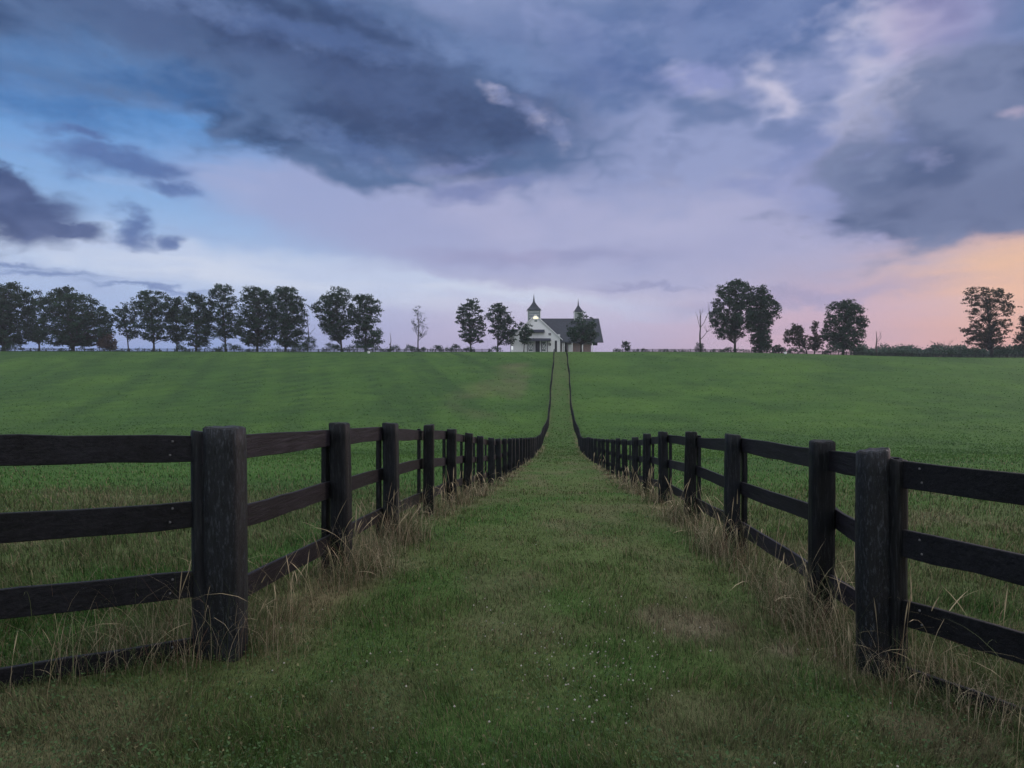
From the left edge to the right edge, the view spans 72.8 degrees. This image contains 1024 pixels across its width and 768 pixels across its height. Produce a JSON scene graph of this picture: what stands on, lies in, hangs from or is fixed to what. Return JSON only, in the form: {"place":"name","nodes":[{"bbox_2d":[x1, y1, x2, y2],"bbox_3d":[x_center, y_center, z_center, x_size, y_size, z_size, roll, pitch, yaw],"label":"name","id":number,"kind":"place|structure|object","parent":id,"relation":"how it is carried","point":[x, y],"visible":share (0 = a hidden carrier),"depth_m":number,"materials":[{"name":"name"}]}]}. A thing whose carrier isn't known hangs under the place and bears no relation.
{"place":"outdoors","nodes":[
{"label":"outdoors","id":0,"kind":"place"},
{"bbox_2d":[0,351,1023,767],"bbox_3d":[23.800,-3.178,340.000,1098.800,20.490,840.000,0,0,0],"label":"ground","id":1,"kind":"structure","parent":0,"point":[258,369],"depth_m":134.67,"materials":[{"name":"green plant"}]},
{"bbox_2d":[0,343,24,350],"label":"shrub","id":2,"kind":"object","parent":1,"relation":"on","point":[8,346],"visible":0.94,"depth_m":251.19,"materials":[{"name":"green plant"}]},
{"bbox_2d":[0,281,35,350],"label":"broadleaf tree","id":3,"kind":"object","parent":1,"relation":"on","point":[9,305],"visible":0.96,"depth_m":260.14,"materials":[{"name":"green plant"}]},
{"bbox_2d":[19,289,46,350],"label":"broadleaf tree","id":4,"kind":"object","parent":1,"relation":"on","point":[35,326],"visible":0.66,"depth_m":264.50,"materials":[{"name":"green plant"}]},
{"bbox_2d":[22,347,71,351],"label":"shrub","id":5,"kind":"object","parent":1,"relation":"on","point":[51,349],"visible":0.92,"depth_m":245.29,"materials":[{"name":"green plant"}]},
{"bbox_2d":[30,285,121,350],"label":"broadleaf tree","id":6,"kind":"object","parent":1,"relation":"on","point":[72,325],"visible":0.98,"depth_m":253.94,"materials":[{"name":"green plant"}]},
{"bbox_2d":[73,348,116,351],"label":"shrub","id":7,"kind":"object","parent":1,"relation":"on","point":[90,349],"visible":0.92,"depth_m":245.83,"materials":[{"name":"green plant"}]},
{"bbox_2d":[0,430,203,688],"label":"plank fence","id":8,"kind":"object","parent":1,"relation":"on","point":[24,449],"visible":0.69,"depth_m":3.88,"materials":[{"name":"black wood"}]},
{"bbox_2d":[96,333,117,350],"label":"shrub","id":9,"kind":"object","parent":1,"relation":"on","point":[106,343],"visible":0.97,"depth_m":254.84,"materials":[{"name":"green plant"}]},
{"bbox_2d":[110,301,137,350],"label":"broadleaf tree","id":10,"kind":"object","parent":1,"relation":"on","point":[119,312],"visible":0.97,"depth_m":261.31,"materials":[{"name":"green plant"}]},
{"bbox_2d":[117,347,161,351],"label":"shrub","id":11,"kind":"object","parent":1,"relation":"on","point":[138,350],"visible":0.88,"depth_m":245.83,"materials":[{"name":"green plant"}]},
{"bbox_2d":[126,290,178,350],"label":"broadleaf tree","id":12,"kind":"object","parent":1,"relation":"on","point":[150,319],"visible":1,"depth_m":262.08,"materials":[{"name":"green plant"}]},
{"bbox_2d":[164,296,189,347],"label":"broadleaf tree","id":13,"kind":"object","parent":1,"relation":"on","point":[175,334],"visible":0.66,"depth_m":266.74,"materials":[{"name":"green plant"}]},
{"bbox_2d":[175,343,190,350],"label":"shrub","id":14,"kind":"object","parent":1,"relation":"on","point":[179,348],"visible":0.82,"depth_m":251.17,"materials":[{"name":"green plant"}]},
{"bbox_2d":[175,291,213,350],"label":"broadleaf tree","id":15,"kind":"object","parent":1,"relation":"on","point":[200,303],"visible":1,"depth_m":260.83,"materials":[{"name":"green plant"}]},
{"bbox_2d":[186,347,218,350],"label":"shrub","id":16,"kind":"object","parent":1,"relation":"on","point":[199,349],"visible":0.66,"depth_m":245.25,"materials":[{"name":"green plant"}]},
{"bbox_2d":[204,283,243,349],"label":"broadleaf tree","id":17,"kind":"object","parent":1,"relation":"on","point":[223,331],"visible":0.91,"depth_m":264.39,"materials":[{"name":"green plant"}]},
{"bbox_2d":[217,343,243,349],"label":"shrub","id":18,"kind":"object","parent":1,"relation":"on","point":[237,347],"visible":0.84,"depth_m":251.31,"materials":[{"name":"green plant"}]},
{"bbox_2d":[7,348,489,351],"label":"plank fence","id":19,"kind":"object","parent":1,"relation":"on","point":[366,350],"visible":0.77,"depth_m":241.56,"materials":[{"name":"black wood"}]},
{"bbox_2d":[0,450,510,767],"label":"pasture grass","id":20,"kind":"structure","parent":1,"relation":"on","point":[9,501],"depth_m":5.65,"materials":[{"name":"green plant"}]},
{"bbox_2d":[234,285,279,348],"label":"broadleaf tree","id":21,"kind":"object","parent":1,"relation":"on","point":[255,322],"visible":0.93,"depth_m":259.97,"materials":[{"name":"green plant"}]},
{"bbox_2d":[0,445,543,710],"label":"tall grass","id":22,"kind":"structure","parent":1,"relation":"on","point":[362,567],"depth_m":5.54,"materials":[{"name":"plant"}]},
{"bbox_2d":[264,286,310,348],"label":"broadleaf tree","id":23,"kind":"object","parent":1,"relation":"on","point":[285,319],"visible":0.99,"depth_m":258.19,"materials":[{"name":"green plant"}]},
{"bbox_2d":[290,342,306,348],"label":"shrub","id":24,"kind":"object","parent":1,"relation":"on","point":[297,347],"visible":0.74,"depth_m":251.71,"materials":[{"name":"green plant"}]},
{"bbox_2d":[298,336,316,348],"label":"shrub","id":25,"kind":"object","parent":1,"relation":"on","point":[307,341],"visible":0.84,"depth_m":255.50,"materials":[{"name":"green plant"}]},
{"bbox_2d":[307,286,353,348],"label":"broadleaf tree","id":26,"kind":"object","parent":1,"relation":"on","point":[334,327],"visible":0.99,"depth_m":260.12,"materials":[{"name":"green plant"}]},
{"bbox_2d":[322,343,340,348],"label":"shrub","id":27,"kind":"object","parent":1,"relation":"on","point":[337,346],"visible":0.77,"depth_m":253.20,"materials":[{"name":"green plant"}]},
{"bbox_2d":[341,345,367,348],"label":"shrub","id":28,"kind":"object","parent":1,"relation":"on","point":[350,347],"visible":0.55,"depth_m":250.34,"materials":[{"name":"green plant"}]},
{"bbox_2d":[345,293,385,348],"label":"broadleaf tree","id":29,"kind":"object","parent":1,"relation":"on","point":[364,323],"visible":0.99,"depth_m":258.14,"materials":[{"name":"green plant"}]},
{"bbox_2d":[202,349,554,661],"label":"plank fence","id":30,"kind":"object","parent":1,"relation":"on","point":[230,514],"visible":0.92,"depth_m":5.86,"materials":[{"name":"black wood"}]},
{"bbox_2d":[389,344,400,351],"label":"shrub","id":31,"kind":"object","parent":1,"relation":"on","point":[394,347],"visible":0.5,"depth_m":249.63,"materials":[{"name":"green plant"}]},
{"bbox_2d":[405,344,417,348],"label":"shrub","id":32,"kind":"object","parent":1,"relation":"on","point":[409,346],"visible":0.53,"depth_m":249.49,"materials":[{"name":"green plant"}]},
{"bbox_2d":[411,307,427,348],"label":"bare tree","id":33,"kind":"object","parent":1,"relation":"on","point":[418,326],"visible":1,"depth_m":257.96,"materials":[{"name":"grey plant"}]},
{"bbox_2d":[430,344,449,348],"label":"shrub","id":34,"kind":"object","parent":1,"relation":"on","point":[438,347],"visible":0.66,"depth_m":249.33,"materials":[{"name":"green plant"}]},
{"bbox_2d":[450,343,460,348],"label":"shrub","id":35,"kind":"object","parent":1,"relation":"on","point":[456,346],"visible":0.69,"depth_m":250.57,"materials":[{"name":"green plant"}]},
{"bbox_2d":[455,298,487,347],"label":"broadleaf tree","id":36,"kind":"object","parent":1,"relation":"on","point":[469,336],"visible":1,"depth_m":256.75,"materials":[{"name":"green plant"}]},
{"bbox_2d":[490,346,502,351],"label":"shrub","id":37,"kind":"object","parent":1,"relation":"on","point":[497,348],"visible":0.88,"depth_m":248.60,"materials":[{"name":"green plant"}]},
{"bbox_2d":[484,303,518,345],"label":"broadleaf tree","id":38,"kind":"object","parent":1,"relation":"on","point":[499,309],"visible":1,"depth_m":254.55,"materials":[{"name":"green plant"}]},
{"bbox_2d":[0,497,1023,767],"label":"clover","id":39,"kind":"object","parent":1,"relation":"on","point":[320,751],"depth_m":3.47,"materials":[{"name":"green plant"}]},
{"bbox_2d":[517,322,534,351],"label":"broadleaf tree","id":40,"kind":"object","parent":1,"relation":"on","point":[523,335],"visible":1,"depth_m":245.16,"materials":[{"name":"green plant"}]},
{"bbox_2d":[508,296,602,351],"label":"barn","id":41,"kind":"structure","parent":1,"relation":"on","point":[549,335],"depth_m":258.25,"materials":[{"name":"white"}]},
{"bbox_2d":[528,342,532,350],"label":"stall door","id":42,"kind":"structure","parent":41,"relation":"in","point":[530,344],"depth_m":256.93,"materials":[{"name":"white wood"}]},
{"bbox_2d":[535,341,539,351],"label":"door","id":43,"kind":"structure","parent":41,"relation":"in","point":[537,343],"depth_m":256.93,"materials":[{"name":"black wood"}]},
{"bbox_2d":[542,342,545,350],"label":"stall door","id":44,"kind":"structure","parent":41,"relation":"in","point":[543,343],"depth_m":256.93,"materials":[{"name":"white wood"}]},
{"bbox_2d":[573,344,576,351],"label":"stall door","id":45,"kind":"structure","parent":41,"relation":"in","point":[574,345],"depth_m":262.57,"materials":[{"name":"brown wood"}]},
{"bbox_2d":[584,345,589,351],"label":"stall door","id":46,"kind":"structure","parent":41,"relation":"in","point":[586,347],"depth_m":262.57,"materials":[{"name":"wood"}]},
{"bbox_2d":[566,311,599,351],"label":"broadleaf tree","id":47,"kind":"object","parent":1,"relation":"on","point":[584,334],"visible":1,"depth_m":244.50,"materials":[{"name":"green plant"}]},
{"bbox_2d":[621,341,630,348],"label":"tree","id":48,"kind":"object","parent":1,"relation":"on","point":[624,344],"visible":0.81,"depth_m":261.59,"materials":[{"name":"green plant"}]},
{"bbox_2d":[658,348,688,351],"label":"shrub","id":49,"kind":"object","parent":1,"relation":"on","point":[678,350],"visible":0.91,"depth_m":246.01,"materials":[{"name":"green plant"}]},
{"bbox_2d":[622,349,766,352],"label":"plank fence","id":50,"kind":"object","parent":1,"relation":"on","point":[656,350],"visible":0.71,"depth_m":247.75,"materials":[{"name":"black wood"}]},
{"bbox_2d":[694,342,703,348],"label":"shrub","id":51,"kind":"object","parent":1,"relation":"on","point":[700,346],"visible":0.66,"depth_m":252.46,"materials":[{"name":"green plant"}]},
{"bbox_2d":[695,304,711,348],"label":"bare tree","id":52,"kind":"object","parent":1,"relation":"on","point":[700,326],"visible":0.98,"depth_m":253.73,"materials":[{"name":"brown wood"}]},
{"bbox_2d":[566,349,898,680],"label":"plank fence","id":53,"kind":"object","parent":1,"relation":"on","point":[866,529],"visible":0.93,"depth_m":5.26,"materials":[{"name":"black wood"}]},
{"bbox_2d":[718,346,749,351],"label":"shrub","id":54,"kind":"object","parent":1,"relation":"on","point":[734,350],"visible":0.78,"depth_m":250.16,"materials":[{"name":"green plant"}]},
{"bbox_2d":[708,278,760,351],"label":"oak tree","id":55,"kind":"object","parent":1,"relation":"on","point":[734,322],"visible":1,"depth_m":253.67,"materials":[{"name":"green plant"}]},
{"bbox_2d":[743,284,782,352],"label":"ivy clad tree","id":56,"kind":"object","parent":1,"relation":"on","point":[762,323],"visible":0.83,"depth_m":256.20,"materials":[{"name":"green plant"}]},
{"bbox_2d":[771,344,786,352],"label":"shrub","id":57,"kind":"object","parent":1,"relation":"on","point":[777,347],"visible":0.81,"depth_m":265.09,"materials":[{"name":"green plant"}]},
{"bbox_2d":[786,347,805,353],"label":"shrub","id":58,"kind":"object","parent":1,"relation":"on","point":[795,350],"visible":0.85,"depth_m":251.24,"materials":[{"name":"green plant"}]},
{"bbox_2d":[783,323,810,350],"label":"tree","id":59,"kind":"object","parent":1,"relation":"on","point":[800,340],"visible":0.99,"depth_m":255.00,"materials":[{"name":"green plant"}]},
{"bbox_2d":[578,447,1023,762],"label":"tall grass","id":60,"kind":"structure","parent":1,"relation":"on","point":[718,545],"depth_m":5.04,"materials":[{"name":"plant"}]},
{"bbox_2d":[605,446,1023,767],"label":"pasture grass","id":61,"kind":"structure","parent":1,"relation":"on","point":[986,606],"depth_m":6.68,"materials":[{"name":"green plant"}]},
{"bbox_2d":[805,320,824,350],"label":"tree","id":62,"kind":"object","parent":1,"relation":"on","point":[814,343],"visible":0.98,"depth_m":257.41,"materials":[{"name":"green plant"}]},
{"bbox_2d":[821,343,846,354],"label":"shrub","id":63,"kind":"object","parent":1,"relation":"on","point":[835,352],"visible":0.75,"depth_m":249.59,"materials":[{"name":"green plant"}]},
{"bbox_2d":[819,298,870,350],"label":"broadleaf tree","id":64,"kind":"object","parent":1,"relation":"on","point":[847,317],"visible":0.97,"depth_m":253.51,"materials":[{"name":"green plant"}]},
{"bbox_2d":[848,346,871,354],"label":"shrub","id":65,"kind":"object","parent":1,"relation":"on","point":[858,349],"visible":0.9,"depth_m":249.42,"materials":[{"name":"green plant"}]},
{"bbox_2d":[875,331,881,353],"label":"tree stump","id":66,"kind":"object","parent":1,"relation":"on","point":[876,342],"visible":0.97,"depth_m":249.94,"materials":[{"name":"brown wood"}]},
{"bbox_2d":[871,350,922,356],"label":"shrub","id":67,"kind":"object","parent":1,"relation":"on","point":[899,351],"visible":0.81,"depth_m":245.63,"materials":[{"name":"green plant"}]},
{"bbox_2d":[774,350,1023,357],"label":"plank fence","id":68,"kind":"object","parent":1,"relation":"on","point":[883,354],"visible":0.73,"depth_m":236.51,"materials":[{"name":"black wood"}]},
{"bbox_2d":[853,342,1023,356],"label":"distant wood","id":69,"kind":"object","parent":1,"relation":"on","point":[917,351],"visible":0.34,"depth_m":416.79,"materials":[{"name":"green plant"}]},
{"bbox_2d":[922,349,962,356],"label":"shrub","id":70,"kind":"object","parent":1,"relation":"on","point":[948,351],"visible":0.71,"depth_m":245.48,"materials":[{"name":"green plant"}]},
{"bbox_2d":[889,456,1023,719],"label":"plank fence","id":71,"kind":"object","parent":1,"relation":"on","point":[979,484],"visible":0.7,"depth_m":3.88,"materials":[{"name":"black wood"}]},
{"bbox_2d":[960,345,986,356],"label":"shrub","id":72,"kind":"object","parent":1,"relation":"on","point":[973,351],"visible":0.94,"depth_m":246.28,"materials":[{"name":"green plant"}]},
{"bbox_2d":[959,286,1021,356],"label":"broadleaf tree","id":73,"kind":"object","parent":1,"relation":"on","point":[988,342],"visible":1,"depth_m":248.23,"materials":[{"name":"green plant"}]},
{"bbox_2d":[989,345,1023,356],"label":"shrub","id":74,"kind":"object","parent":1,"relation":"on","point":[1004,353],"visible":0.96,"depth_m":246.40,"materials":[{"name":"green plant"}]},
{"bbox_2d":[1012,315,1023,351],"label":"broadleaf tree","id":75,"kind":"object","parent":1,"relation":"on","point":[1019,337],"visible":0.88,"depth_m":250.49,"materials":[{"name":"green plant"}]},
{"bbox_2d":[0,0,1023,356],"label":"sky","id":76,"kind":"structure","parent":0,"point":[629,161],"materials":[{"name":"blue"}]},
{"bbox_2d":[64,352,1023,767],"bbox_3d":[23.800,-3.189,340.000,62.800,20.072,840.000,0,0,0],"label":"path","id":77,"kind":"structure","parent":0,"point":[561,388],"depth_m":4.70,"materials":[{"name":"green plant"}]}
]}

